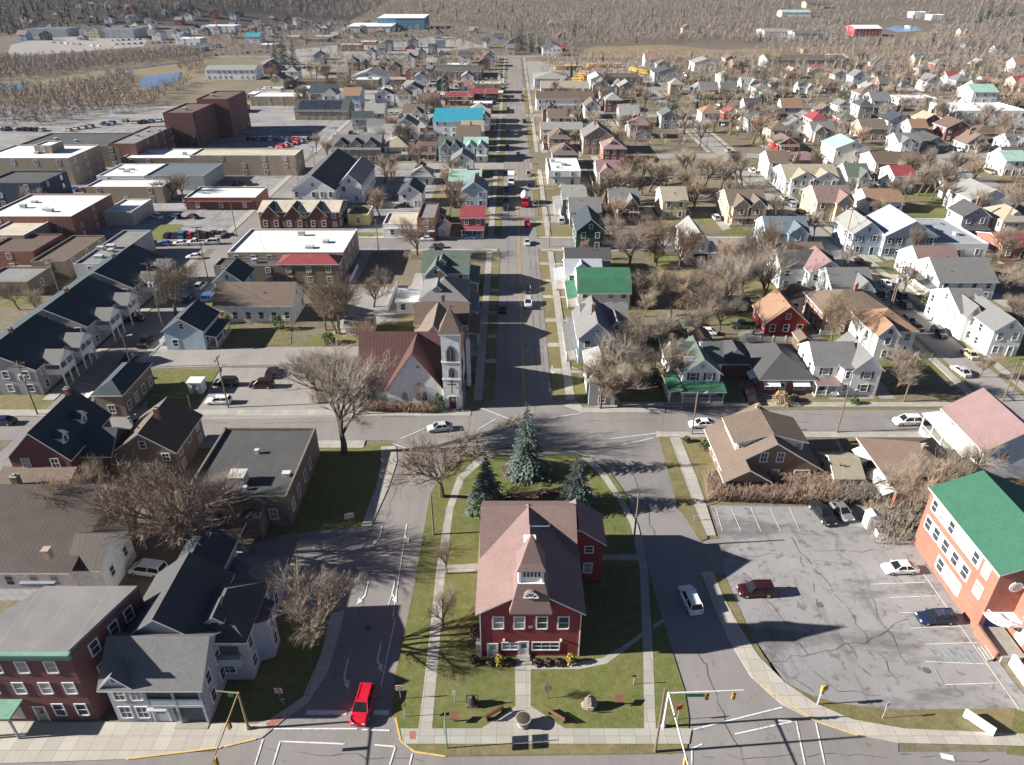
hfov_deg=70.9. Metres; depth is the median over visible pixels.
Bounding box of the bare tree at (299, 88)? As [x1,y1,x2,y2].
[295,86,309,98]
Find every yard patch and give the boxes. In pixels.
[0,84,1023,416]
[0,85,1023,405]
[0,90,1023,416]
[48,91,955,408]
[65,85,1014,416]
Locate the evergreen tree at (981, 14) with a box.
[977,8,983,22]
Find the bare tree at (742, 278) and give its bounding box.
[708,252,762,312]
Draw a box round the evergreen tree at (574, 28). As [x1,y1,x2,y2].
[572,18,577,35]
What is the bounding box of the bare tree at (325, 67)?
[319,63,331,71]
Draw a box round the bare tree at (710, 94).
[699,90,715,105]
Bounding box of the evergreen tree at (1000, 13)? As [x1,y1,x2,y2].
[994,1,1006,19]
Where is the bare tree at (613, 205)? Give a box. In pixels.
[602,196,627,229]
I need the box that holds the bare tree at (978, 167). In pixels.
[964,157,992,178]
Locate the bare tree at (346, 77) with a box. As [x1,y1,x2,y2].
[341,73,349,86]
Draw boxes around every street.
[0,84,396,470]
[0,114,914,116]
[0,417,400,439]
[0,752,1023,764]
[106,163,532,168]
[106,239,811,248]
[495,55,550,390]
[523,88,1000,89]
[621,64,1023,418]
[656,154,987,157]
[662,408,1023,430]
[741,71,1023,203]
[836,68,1023,126]
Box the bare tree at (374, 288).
[361,264,393,306]
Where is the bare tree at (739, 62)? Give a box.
[731,57,744,73]
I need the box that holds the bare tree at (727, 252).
[710,234,742,276]
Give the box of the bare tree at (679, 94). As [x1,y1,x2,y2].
[675,91,683,101]
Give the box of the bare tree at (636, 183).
[632,177,645,190]
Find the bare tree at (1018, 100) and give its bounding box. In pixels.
[1009,94,1023,106]
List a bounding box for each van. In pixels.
[107,120,116,124]
[128,558,167,578]
[129,120,139,123]
[177,230,188,238]
[180,292,195,302]
[201,291,213,301]
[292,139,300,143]
[558,216,564,223]
[874,286,886,299]
[892,289,907,299]
[985,167,995,173]
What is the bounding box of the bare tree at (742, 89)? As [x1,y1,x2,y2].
[737,87,745,97]
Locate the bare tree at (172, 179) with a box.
[162,169,190,200]
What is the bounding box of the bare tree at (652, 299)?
[636,287,659,316]
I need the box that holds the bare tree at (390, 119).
[383,113,401,123]
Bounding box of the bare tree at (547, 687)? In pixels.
[543,680,551,697]
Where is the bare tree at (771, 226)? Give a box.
[750,214,781,248]
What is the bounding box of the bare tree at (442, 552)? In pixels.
[431,533,455,573]
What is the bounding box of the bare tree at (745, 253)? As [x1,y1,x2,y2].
[729,233,758,295]
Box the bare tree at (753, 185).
[745,178,768,188]
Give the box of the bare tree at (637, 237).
[601,218,660,268]
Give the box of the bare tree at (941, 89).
[937,82,951,101]
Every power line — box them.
[19,364,178,397]
[704,392,844,398]
[868,366,1011,391]
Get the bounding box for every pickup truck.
[2,126,12,130]
[99,121,109,125]
[118,351,139,365]
[136,335,155,348]
[186,238,205,245]
[192,230,203,238]
[215,229,227,237]
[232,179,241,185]
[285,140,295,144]
[503,203,508,210]
[526,170,530,176]
[730,319,756,328]
[741,388,758,405]
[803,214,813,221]
[806,498,837,526]
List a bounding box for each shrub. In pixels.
[221,315,230,324]
[271,315,283,329]
[321,332,334,342]
[434,395,445,412]
[469,623,479,641]
[469,653,479,666]
[470,499,486,519]
[483,657,494,666]
[495,654,504,666]
[504,656,514,667]
[532,657,542,666]
[535,487,551,499]
[543,657,553,667]
[553,657,563,666]
[565,653,576,666]
[636,373,652,395]
[650,333,660,350]
[682,435,690,442]
[698,439,708,450]
[708,470,720,484]
[771,390,789,407]
[789,394,799,401]
[849,397,859,404]
[919,292,929,306]
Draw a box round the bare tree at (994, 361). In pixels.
[975,350,1005,376]
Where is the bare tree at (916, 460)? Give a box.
[869,448,933,503]
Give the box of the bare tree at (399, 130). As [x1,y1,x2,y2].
[390,120,411,136]
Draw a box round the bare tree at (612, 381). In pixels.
[577,357,625,408]
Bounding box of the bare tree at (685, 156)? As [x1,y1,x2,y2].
[673,147,696,174]
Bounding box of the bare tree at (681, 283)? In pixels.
[645,266,695,314]
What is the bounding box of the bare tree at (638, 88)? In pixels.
[635,85,645,99]
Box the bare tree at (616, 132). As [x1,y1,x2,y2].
[612,125,623,141]
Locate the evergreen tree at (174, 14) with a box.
[170,0,177,16]
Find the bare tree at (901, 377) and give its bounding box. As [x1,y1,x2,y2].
[877,343,940,393]
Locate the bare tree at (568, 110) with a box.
[564,106,572,121]
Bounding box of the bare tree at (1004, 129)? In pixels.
[995,124,1014,134]
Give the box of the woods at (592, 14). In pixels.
[224,0,1023,30]
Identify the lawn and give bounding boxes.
[146,370,218,408]
[152,224,182,240]
[216,610,333,721]
[218,325,291,348]
[265,442,394,536]
[392,446,688,756]
[570,368,619,404]
[622,387,678,401]
[680,437,718,505]
[715,574,782,679]
[721,306,753,324]
[753,161,759,174]
[759,398,960,409]
[787,683,1014,732]
[814,337,839,340]
[837,437,869,487]
[903,199,947,217]
[1006,709,1023,755]
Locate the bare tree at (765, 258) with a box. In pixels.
[733,234,803,296]
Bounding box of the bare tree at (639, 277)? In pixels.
[622,263,682,309]
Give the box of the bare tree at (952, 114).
[942,110,959,116]
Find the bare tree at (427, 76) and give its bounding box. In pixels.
[425,69,431,83]
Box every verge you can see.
[407,745,683,754]
[483,252,499,399]
[494,170,503,234]
[500,117,505,151]
[502,90,506,112]
[523,90,529,112]
[526,117,534,151]
[531,170,544,234]
[539,252,565,399]
[659,437,707,540]
[854,254,1023,395]
[915,336,976,391]
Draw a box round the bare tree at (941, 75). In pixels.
[936,69,945,78]
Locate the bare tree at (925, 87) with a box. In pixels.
[919,84,929,93]
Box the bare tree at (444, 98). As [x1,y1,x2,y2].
[442,94,449,107]
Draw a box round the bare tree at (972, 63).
[968,58,980,67]
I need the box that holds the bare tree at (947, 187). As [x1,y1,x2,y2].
[938,180,959,210]
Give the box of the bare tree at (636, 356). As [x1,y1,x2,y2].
[618,336,650,386]
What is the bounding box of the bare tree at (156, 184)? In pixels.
[148,179,165,185]
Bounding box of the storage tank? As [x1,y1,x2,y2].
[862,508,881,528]
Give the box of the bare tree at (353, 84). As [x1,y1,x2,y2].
[348,82,356,86]
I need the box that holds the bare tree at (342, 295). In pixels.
[300,270,368,334]
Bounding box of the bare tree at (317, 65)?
[312,62,320,77]
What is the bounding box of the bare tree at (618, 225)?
[600,213,632,251]
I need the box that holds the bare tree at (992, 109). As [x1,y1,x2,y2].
[978,102,1003,122]
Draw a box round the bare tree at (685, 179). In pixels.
[679,169,697,198]
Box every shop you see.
[0,145,105,184]
[0,171,72,207]
[0,194,113,239]
[0,222,51,241]
[0,234,63,267]
[0,265,54,295]
[18,133,130,166]
[23,27,79,35]
[30,235,105,278]
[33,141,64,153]
[73,230,155,277]
[78,27,147,37]
[84,26,102,37]
[85,179,177,202]
[96,164,163,179]
[103,199,154,225]
[108,126,174,156]
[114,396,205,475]
[121,148,200,163]
[144,163,224,189]
[175,37,206,44]
[184,187,268,209]
[188,46,208,50]
[196,43,220,47]
[201,24,241,31]
[227,229,359,275]
[246,90,281,99]
[250,92,308,105]
[256,43,280,47]
[257,86,284,91]
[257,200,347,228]
[285,35,301,38]
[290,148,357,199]
[292,78,350,87]
[293,99,354,119]
[305,37,330,41]
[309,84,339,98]
[313,35,334,38]
[330,134,385,161]
[337,43,363,50]
[347,23,395,31]
[347,206,373,224]
[353,77,381,89]
[358,40,378,44]
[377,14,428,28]
[378,86,404,93]
[383,212,418,236]
[389,38,408,41]
[404,81,423,96]
[406,69,432,79]
[417,203,439,239]
[430,65,482,79]
[432,108,483,137]
[445,62,467,64]
[445,92,473,105]
[456,71,480,80]
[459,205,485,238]
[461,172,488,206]
[470,88,497,101]
[470,100,492,113]
[477,80,500,89]
[478,78,495,80]
[498,90,502,97]
[533,71,569,88]
[535,91,592,110]
[539,122,582,140]
[540,81,588,90]
[546,158,580,184]
[650,65,681,81]
[777,10,810,16]
[801,1,825,8]
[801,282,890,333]
[890,94,936,104]
[907,11,926,18]
[913,218,988,256]
[925,14,944,20]
[928,102,1023,125]
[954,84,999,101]
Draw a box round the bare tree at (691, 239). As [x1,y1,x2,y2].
[663,223,706,269]
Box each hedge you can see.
[360,398,435,412]
[701,466,846,503]
[834,468,888,504]
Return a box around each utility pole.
[10,361,37,414]
[43,258,58,291]
[121,334,131,361]
[140,262,163,327]
[191,226,208,279]
[214,355,228,407]
[226,199,237,236]
[371,219,379,249]
[430,495,434,534]
[632,493,639,548]
[654,687,665,752]
[691,391,707,433]
[753,296,760,334]
[836,389,858,432]
[842,209,856,251]
[847,239,858,266]
[889,272,904,307]
[891,266,910,308]
[903,352,921,401]
[1002,362,1023,400]
[1011,358,1023,394]
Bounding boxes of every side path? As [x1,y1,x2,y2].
[445,563,477,571]
[492,449,586,455]
[531,630,644,668]
[602,554,637,559]
[653,619,664,628]
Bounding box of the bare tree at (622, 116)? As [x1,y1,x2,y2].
[612,114,628,133]
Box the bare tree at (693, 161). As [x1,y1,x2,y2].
[686,153,696,171]
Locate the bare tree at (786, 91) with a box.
[780,86,791,95]
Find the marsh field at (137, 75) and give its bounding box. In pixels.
[0,60,211,105]
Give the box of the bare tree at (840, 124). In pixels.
[835,118,854,133]
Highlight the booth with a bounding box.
[185,376,206,393]
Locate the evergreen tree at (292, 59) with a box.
[287,36,302,67]
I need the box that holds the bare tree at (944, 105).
[934,99,949,117]
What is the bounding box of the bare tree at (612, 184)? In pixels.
[597,172,615,202]
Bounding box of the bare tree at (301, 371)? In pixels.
[276,352,328,394]
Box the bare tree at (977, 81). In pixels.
[973,77,988,83]
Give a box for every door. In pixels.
[31,706,50,720]
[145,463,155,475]
[152,709,171,720]
[191,384,198,393]
[441,229,445,236]
[448,396,456,407]
[487,643,497,655]
[518,641,528,654]
[778,382,786,391]
[868,247,874,254]
[982,618,1000,626]
[1005,346,1014,355]
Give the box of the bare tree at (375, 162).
[373,157,387,173]
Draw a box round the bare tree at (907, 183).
[899,171,918,200]
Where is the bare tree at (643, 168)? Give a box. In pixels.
[629,158,649,193]
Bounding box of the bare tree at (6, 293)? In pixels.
[0,280,23,309]
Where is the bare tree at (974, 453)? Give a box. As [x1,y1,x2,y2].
[932,432,1012,476]
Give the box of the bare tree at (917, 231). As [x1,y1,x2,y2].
[908,224,931,244]
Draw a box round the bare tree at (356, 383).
[263,339,402,455]
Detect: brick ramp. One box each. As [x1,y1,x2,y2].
[266,716,284,728]
[409,731,415,738]
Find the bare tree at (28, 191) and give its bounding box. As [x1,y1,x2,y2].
[16,187,44,197]
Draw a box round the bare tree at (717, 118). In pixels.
[707,114,723,131]
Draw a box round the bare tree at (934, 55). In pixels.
[932,51,941,59]
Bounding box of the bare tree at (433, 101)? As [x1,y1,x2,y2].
[428,94,441,111]
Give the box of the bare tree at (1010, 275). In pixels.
[993,263,1023,297]
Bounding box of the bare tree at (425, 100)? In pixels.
[413,94,429,119]
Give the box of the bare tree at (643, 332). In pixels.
[618,306,674,357]
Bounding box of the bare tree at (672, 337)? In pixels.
[661,332,685,361]
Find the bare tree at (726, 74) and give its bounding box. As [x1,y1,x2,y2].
[719,69,733,81]
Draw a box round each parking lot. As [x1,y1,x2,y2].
[198,368,370,419]
[710,505,1023,711]
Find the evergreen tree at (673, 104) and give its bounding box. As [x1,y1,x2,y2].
[668,96,679,119]
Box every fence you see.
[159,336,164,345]
[350,263,357,282]
[387,281,396,309]
[632,284,638,306]
[747,336,791,341]
[819,329,840,335]
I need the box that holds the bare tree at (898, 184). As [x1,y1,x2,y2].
[886,176,905,191]
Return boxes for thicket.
[295,349,357,364]
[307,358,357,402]
[402,249,422,258]
[669,281,722,309]
[861,485,924,546]
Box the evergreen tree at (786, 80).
[778,71,790,98]
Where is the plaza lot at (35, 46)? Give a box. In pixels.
[7,37,147,56]
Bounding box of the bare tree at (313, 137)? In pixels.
[310,131,321,153]
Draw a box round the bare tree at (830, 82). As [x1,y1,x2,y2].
[820,77,833,97]
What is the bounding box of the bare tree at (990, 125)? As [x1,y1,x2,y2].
[987,121,998,128]
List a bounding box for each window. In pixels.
[0,371,10,378]
[3,575,16,584]
[5,253,11,258]
[6,384,15,391]
[10,682,28,694]
[12,706,25,717]
[13,661,30,673]
[20,458,31,466]
[22,371,30,378]
[27,384,35,391]
[28,575,39,580]
[37,682,54,694]
[40,365,45,374]
[42,661,59,673]
[44,377,50,387]
[49,458,60,466]
[49,575,61,584]
[50,703,67,715]
[61,682,78,694]
[73,703,90,715]
[87,637,101,657]
[93,459,103,467]
[94,333,99,342]
[96,661,101,672]
[107,405,116,413]
[107,618,120,634]
[108,678,117,683]
[109,563,115,577]
[111,693,126,700]
[117,706,134,718]
[121,544,128,557]
[122,604,134,623]
[124,465,134,472]
[126,399,132,410]
[129,693,143,700]
[134,391,139,402]
[134,706,150,718]
[137,441,146,448]
[141,383,146,394]
[148,375,152,386]
[161,453,170,460]
[172,339,179,346]
[178,323,183,329]
[181,457,186,468]
[198,433,202,442]
[204,667,211,687]
[210,684,217,704]
[214,646,219,665]
[219,667,225,682]
[225,667,236,673]
[232,312,238,318]
[245,312,251,318]
[247,632,253,651]
[251,649,258,668]
[258,312,264,318]
[265,267,270,272]
[268,509,278,519]
[274,591,278,606]
[284,312,290,318]
[286,266,291,272]
[287,276,292,281]
[291,495,295,511]
[297,482,301,497]
[303,467,306,482]
[305,266,310,272]
[308,456,311,470]
[325,266,330,272]
[327,276,332,282]
[400,304,405,310]
[402,391,407,400]
[421,391,426,400]
[445,345,455,361]
[448,367,454,377]
[464,219,468,224]
[492,616,503,629]
[501,642,517,650]
[513,616,524,629]
[531,642,559,650]
[536,616,547,629]
[557,616,569,629]
[581,232,585,237]
[583,562,592,572]
[584,340,590,347]
[584,546,593,553]
[594,329,599,335]
[595,232,599,237]
[598,396,605,402]
[602,340,608,347]
[614,325,619,330]
[687,372,698,380]
[700,244,705,250]
[703,372,715,380]
[759,452,768,461]
[764,387,775,389]
[769,324,775,331]
[770,469,779,476]
[775,452,785,461]
[782,324,789,331]
[784,270,790,276]
[786,313,791,319]
[793,387,804,389]
[793,470,809,477]
[796,324,803,329]
[801,351,804,361]
[807,360,811,370]
[812,274,817,280]
[819,368,832,374]
[820,458,824,468]
[824,325,830,331]
[853,246,861,252]
[856,235,864,241]
[857,384,870,391]
[858,322,862,331]
[860,372,874,378]
[870,235,878,241]
[880,350,887,357]
[882,248,891,253]
[884,337,892,344]
[885,238,893,243]
[893,248,901,253]
[895,238,904,243]
[900,346,907,352]
[903,333,911,340]
[923,515,932,532]
[926,238,935,243]
[926,305,930,314]
[930,293,934,302]
[930,498,939,514]
[931,525,940,542]
[933,311,938,319]
[935,556,945,574]
[937,506,945,522]
[940,317,945,326]
[940,537,950,555]
[942,566,952,585]
[944,305,949,313]
[946,519,956,535]
[948,323,952,332]
[949,549,960,568]
[950,577,960,596]
[952,310,957,319]
[957,532,966,549]
[959,562,969,581]
[970,549,980,567]
[972,579,983,599]
[973,335,978,344]
[974,249,980,254]
[978,323,983,331]
[980,562,991,580]
[981,341,986,350]
[985,283,991,288]
[991,346,999,353]
[996,332,1004,339]
[999,452,1009,460]
[1008,323,1015,328]
[1009,582,1023,591]
[1011,332,1019,339]
[1014,628,1023,646]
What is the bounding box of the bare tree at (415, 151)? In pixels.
[405,140,423,164]
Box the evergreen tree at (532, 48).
[527,34,535,51]
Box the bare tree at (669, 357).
[638,339,693,387]
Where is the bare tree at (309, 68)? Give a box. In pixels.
[304,64,314,77]
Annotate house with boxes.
[0,314,97,394]
[0,386,131,483]
[8,25,19,33]
[11,276,141,347]
[15,28,33,39]
[20,14,31,22]
[23,20,37,27]
[38,30,52,39]
[66,244,179,308]
[75,0,83,8]
[76,33,88,39]
[87,0,98,8]
[88,14,99,22]
[90,362,154,416]
[96,524,289,728]
[104,1,114,8]
[104,15,116,22]
[116,9,126,17]
[125,15,136,22]
[126,5,137,12]
[131,22,142,26]
[144,16,152,22]
[147,20,158,28]
[150,29,166,40]
[160,300,230,349]
[161,8,171,13]
[171,2,181,9]
[171,28,180,37]
[174,17,185,24]
[179,31,191,36]
[180,27,190,32]
[184,10,195,20]
[185,4,193,10]
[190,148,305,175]
[191,24,200,33]
[193,8,203,16]
[201,27,210,35]
[204,65,263,79]
[208,10,219,17]
[211,258,254,286]
[212,24,221,33]
[212,282,304,321]
[229,11,238,19]
[235,9,243,16]
[244,33,264,42]
[248,25,257,32]
[254,23,264,30]
[262,59,280,73]
[266,26,273,33]
[268,14,277,19]
[269,31,277,37]
[270,71,289,88]
[279,19,289,28]
[284,15,291,21]
[285,66,301,79]
[287,75,293,84]
[292,17,301,24]
[312,24,319,31]
[313,49,326,62]
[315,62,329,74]
[320,25,329,33]
[321,87,341,98]
[328,16,336,25]
[329,23,336,31]
[330,32,339,37]
[336,66,350,79]
[338,156,375,202]
[341,19,350,25]
[341,27,350,33]
[342,87,364,108]
[347,54,360,70]
[349,32,357,37]
[351,107,375,132]
[357,58,370,66]
[359,24,366,33]
[364,100,387,123]
[365,46,376,59]
[366,114,386,133]
[374,87,395,105]
[376,43,386,54]
[377,27,385,35]
[377,63,385,70]
[378,56,390,66]
[382,124,406,143]
[383,39,393,50]
[383,135,411,160]
[388,60,402,76]
[396,85,412,106]
[397,114,419,139]
[397,177,425,206]
[401,87,418,100]
[402,104,425,118]
[403,53,416,66]
[405,44,414,50]
[406,47,419,62]
[407,38,418,47]
[410,165,434,184]
[412,140,438,160]
[413,293,480,345]
[414,71,427,86]
[416,67,430,82]
[416,117,428,133]
[418,269,479,314]
[419,46,425,59]
[421,250,480,292]
[422,92,440,112]
[426,58,437,68]
[428,44,437,54]
[434,28,442,38]
[435,40,445,47]
[435,50,445,63]
[436,75,449,90]
[438,136,462,162]
[448,164,482,195]
[450,147,474,168]
[456,121,481,136]
[458,51,470,63]
[458,78,474,90]
[461,70,474,80]
[461,120,484,136]
[462,137,488,162]
[469,26,477,32]
[470,102,490,107]
[477,57,490,69]
[480,52,493,66]
[482,38,489,47]
[483,108,490,129]
[493,33,503,42]
[505,42,514,54]
[541,99,556,121]
[542,40,560,55]
[546,105,566,121]
[547,128,570,151]
[548,20,555,27]
[551,142,578,160]
[553,185,586,216]
[553,259,602,290]
[557,44,565,50]
[560,75,572,80]
[562,295,616,363]
[563,247,611,266]
[564,267,631,309]
[566,303,629,352]
[567,197,601,225]
[572,205,605,246]
[580,119,613,153]
[582,95,600,118]
[582,346,618,405]
[587,71,605,89]
[592,75,610,96]
[593,160,625,185]
[598,84,614,103]
[599,137,626,159]
[603,92,622,111]
[605,188,639,220]
[611,77,621,90]
[616,100,639,126]
[617,79,635,96]
[627,112,650,138]
[642,51,656,66]
[654,186,688,218]
[655,57,667,66]
[656,106,677,128]
[662,335,726,403]
[667,75,683,94]
[675,215,710,264]
[680,22,689,32]
[688,56,718,71]
[689,79,698,94]
[693,241,719,264]
[695,82,718,99]
[696,100,720,125]
[715,71,732,82]
[715,189,767,226]
[718,82,737,94]
[720,105,734,118]
[721,54,734,66]
[721,340,817,392]
[728,59,744,72]
[735,102,750,125]
[737,74,758,93]
[740,98,762,111]
[743,107,768,132]
[750,80,769,97]
[752,288,809,334]
[754,216,809,241]
[758,85,778,104]
[758,150,790,177]
[762,101,787,120]
[762,120,791,140]
[764,242,823,251]
[764,249,834,287]
[765,75,783,94]
[768,130,799,152]
[771,164,839,194]
[777,98,802,115]
[779,114,805,137]
[780,66,800,78]
[788,151,823,163]
[793,79,815,93]
[794,110,806,120]
[797,331,884,396]
[799,185,854,221]
[800,46,813,53]
[802,107,828,122]
[802,246,840,290]
[803,121,836,142]
[808,62,823,72]
[811,101,833,117]
[814,267,876,292]
[820,79,839,93]
[821,133,870,166]
[829,69,845,78]
[830,96,850,111]
[831,208,883,254]
[833,108,856,132]
[836,163,871,194]
[841,79,857,92]
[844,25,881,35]
[845,67,866,84]
[848,308,919,359]
[849,119,888,139]
[850,86,869,101]
[850,95,873,117]
[851,437,965,508]
[853,188,905,213]
[857,79,879,91]
[859,151,926,176]
[862,88,891,111]
[865,204,939,256]
[867,56,885,66]
[871,68,890,77]
[873,73,892,91]
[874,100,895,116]
[877,165,916,192]
[879,108,908,133]
[884,132,922,150]
[894,245,958,277]
[897,68,914,86]
[899,119,928,131]
[901,257,999,299]
[909,52,925,66]
[911,108,939,132]
[912,64,929,77]
[915,71,942,91]
[918,130,948,150]
[918,388,1023,477]
[924,288,991,339]
[928,59,946,71]
[931,114,973,141]
[931,170,966,190]
[940,68,958,85]
[942,178,1013,207]
[944,73,969,90]
[946,196,991,235]
[952,128,990,151]
[955,28,968,37]
[959,69,976,79]
[962,38,974,47]
[964,80,987,84]
[966,58,988,70]
[967,296,1023,355]
[971,124,1000,144]
[976,231,1023,258]
[977,73,995,83]
[983,204,1023,233]
[984,150,1023,175]
[990,44,1005,53]
[992,129,1023,147]
[992,142,1023,151]
[1004,73,1023,91]
[1005,55,1023,72]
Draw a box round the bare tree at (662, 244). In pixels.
[649,218,681,255]
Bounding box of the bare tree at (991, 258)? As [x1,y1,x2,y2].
[982,246,1005,265]
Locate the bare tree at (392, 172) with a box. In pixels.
[377,165,397,192]
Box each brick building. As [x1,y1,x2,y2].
[0,546,143,738]
[213,254,344,284]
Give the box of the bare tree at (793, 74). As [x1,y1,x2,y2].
[787,68,800,85]
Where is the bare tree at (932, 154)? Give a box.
[919,146,937,181]
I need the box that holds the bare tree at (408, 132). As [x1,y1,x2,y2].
[401,123,416,138]
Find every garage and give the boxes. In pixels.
[343,314,377,336]
[603,73,642,86]
[658,338,685,365]
[777,283,811,311]
[817,452,865,487]
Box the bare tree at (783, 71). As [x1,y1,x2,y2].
[780,66,789,77]
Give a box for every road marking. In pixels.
[125,57,857,759]
[142,204,1018,764]
[927,647,987,684]
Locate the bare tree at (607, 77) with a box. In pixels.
[601,71,612,82]
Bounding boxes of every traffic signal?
[211,690,250,764]
[661,689,743,764]
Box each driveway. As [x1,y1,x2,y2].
[145,346,358,368]
[332,285,421,333]
[738,327,769,343]
[738,381,777,407]
[836,440,843,451]
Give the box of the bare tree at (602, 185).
[580,176,608,196]
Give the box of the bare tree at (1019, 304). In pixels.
[1002,293,1023,324]
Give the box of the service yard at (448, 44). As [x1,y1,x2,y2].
[261,36,481,75]
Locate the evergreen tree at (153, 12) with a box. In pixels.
[149,1,159,16]
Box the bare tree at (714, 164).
[697,154,727,188]
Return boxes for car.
[0,415,17,425]
[38,127,46,131]
[71,186,78,191]
[77,187,85,192]
[84,391,94,400]
[123,314,145,322]
[127,414,139,426]
[150,212,163,218]
[156,240,172,245]
[162,232,172,238]
[168,213,181,218]
[170,232,177,237]
[172,240,186,245]
[185,231,194,237]
[185,253,202,259]
[186,213,199,218]
[193,281,207,290]
[200,231,208,237]
[205,237,220,244]
[205,394,232,404]
[208,230,217,237]
[212,375,238,386]
[245,181,252,185]
[249,377,274,388]
[264,366,278,377]
[275,143,284,147]
[350,682,375,726]
[392,194,398,199]
[395,203,408,207]
[419,236,433,240]
[427,421,452,432]
[428,242,443,248]
[453,200,458,207]
[462,233,477,239]
[498,304,505,313]
[503,196,508,203]
[504,186,508,191]
[523,281,530,293]
[524,218,530,226]
[524,238,530,245]
[524,295,532,307]
[649,368,662,384]
[678,584,703,615]
[680,318,698,325]
[688,418,714,428]
[703,327,716,335]
[711,214,720,220]
[736,579,775,598]
[742,296,750,304]
[748,168,755,172]
[780,195,788,200]
[787,201,796,206]
[795,208,803,213]
[828,499,854,522]
[853,258,865,264]
[873,184,882,187]
[878,279,891,286]
[881,560,919,575]
[892,413,922,426]
[894,299,912,309]
[902,313,916,321]
[910,322,924,331]
[914,608,958,625]
[930,324,948,338]
[950,365,972,377]
[954,146,962,151]
[960,348,979,359]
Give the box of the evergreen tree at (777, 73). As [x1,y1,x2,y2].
[773,59,781,77]
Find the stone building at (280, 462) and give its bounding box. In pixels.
[183,427,319,538]
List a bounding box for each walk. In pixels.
[401,728,691,743]
[419,451,496,727]
[483,665,563,727]
[486,359,495,362]
[487,334,496,337]
[543,295,552,297]
[545,318,555,321]
[547,343,558,346]
[550,368,561,372]
[583,457,655,727]
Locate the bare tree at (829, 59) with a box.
[824,55,834,68]
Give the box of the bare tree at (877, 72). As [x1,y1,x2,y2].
[871,68,882,76]
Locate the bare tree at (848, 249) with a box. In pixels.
[841,237,856,266]
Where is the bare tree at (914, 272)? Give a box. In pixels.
[896,260,927,289]
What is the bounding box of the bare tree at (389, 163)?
[377,153,398,183]
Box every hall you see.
[0,484,136,599]
[475,499,606,664]
[913,470,1023,685]
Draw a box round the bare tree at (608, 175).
[598,168,631,187]
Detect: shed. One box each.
[351,67,389,84]
[394,288,421,312]
[414,161,426,168]
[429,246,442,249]
[437,217,451,236]
[440,207,446,220]
[658,315,685,337]
[686,325,713,340]
[716,295,743,310]
[756,28,790,36]
[758,55,846,67]
[787,30,820,38]
[791,328,812,348]
[826,54,848,65]
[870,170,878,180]
[937,187,944,198]
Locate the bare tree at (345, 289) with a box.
[325,275,357,313]
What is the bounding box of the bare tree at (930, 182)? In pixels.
[924,165,942,193]
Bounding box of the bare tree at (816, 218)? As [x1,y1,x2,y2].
[806,209,826,240]
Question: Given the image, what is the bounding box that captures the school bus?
[571,77,582,80]
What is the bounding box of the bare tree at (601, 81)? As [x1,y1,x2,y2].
[594,78,603,88]
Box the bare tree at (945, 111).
[937,102,957,116]
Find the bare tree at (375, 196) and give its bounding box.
[363,185,388,220]
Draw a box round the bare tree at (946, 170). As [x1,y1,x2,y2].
[938,160,965,199]
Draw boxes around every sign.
[274,688,282,695]
[344,513,353,520]
[395,685,402,698]
[444,716,447,748]
[676,705,682,719]
[963,708,996,735]
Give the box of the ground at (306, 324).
[0,0,1023,751]
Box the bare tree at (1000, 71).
[996,68,1005,80]
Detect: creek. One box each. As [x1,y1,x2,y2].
[0,82,27,91]
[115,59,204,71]
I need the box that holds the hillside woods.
[0,0,244,35]
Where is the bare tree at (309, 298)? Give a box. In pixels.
[294,273,343,330]
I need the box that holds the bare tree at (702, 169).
[694,160,707,179]
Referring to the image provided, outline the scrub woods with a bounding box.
[0,43,204,125]
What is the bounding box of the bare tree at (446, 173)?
[440,165,458,184]
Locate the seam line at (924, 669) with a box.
[26,111,988,762]
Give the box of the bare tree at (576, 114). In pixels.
[571,110,583,121]
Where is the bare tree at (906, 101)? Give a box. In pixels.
[899,95,913,111]
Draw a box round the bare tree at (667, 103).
[659,101,670,107]
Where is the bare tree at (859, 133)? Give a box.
[854,126,871,143]
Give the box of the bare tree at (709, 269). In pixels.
[692,256,725,292]
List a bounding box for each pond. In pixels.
[139,72,184,87]
[885,25,920,31]
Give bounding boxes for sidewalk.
[0,409,470,415]
[0,610,344,763]
[42,273,183,400]
[136,282,214,361]
[199,440,364,447]
[225,175,292,234]
[312,118,351,152]
[358,236,497,238]
[359,249,496,251]
[361,446,396,526]
[473,251,492,400]
[488,169,497,235]
[496,117,501,152]
[499,90,503,112]
[502,57,505,84]
[523,57,528,87]
[527,90,532,112]
[531,117,538,152]
[537,169,550,236]
[540,237,752,238]
[541,249,758,250]
[547,251,574,400]
[564,401,664,412]
[597,402,951,406]
[656,431,921,437]
[670,437,715,535]
[678,122,711,152]
[692,117,737,152]
[701,571,1023,745]
[732,173,780,215]
[756,170,832,232]
[858,254,1023,390]
[913,339,972,394]
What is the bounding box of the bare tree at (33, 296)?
[15,287,45,307]
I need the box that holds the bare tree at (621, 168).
[611,163,632,187]
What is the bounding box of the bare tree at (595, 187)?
[592,178,609,196]
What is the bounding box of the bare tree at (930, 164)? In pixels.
[924,157,941,186]
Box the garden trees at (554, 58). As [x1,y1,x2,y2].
[294,45,1023,182]
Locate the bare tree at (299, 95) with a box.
[292,85,306,98]
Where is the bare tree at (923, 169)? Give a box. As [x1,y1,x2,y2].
[916,162,943,195]
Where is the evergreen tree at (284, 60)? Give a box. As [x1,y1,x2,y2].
[277,33,289,64]
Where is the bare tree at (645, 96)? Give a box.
[641,91,652,108]
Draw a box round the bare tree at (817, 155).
[812,147,829,163]

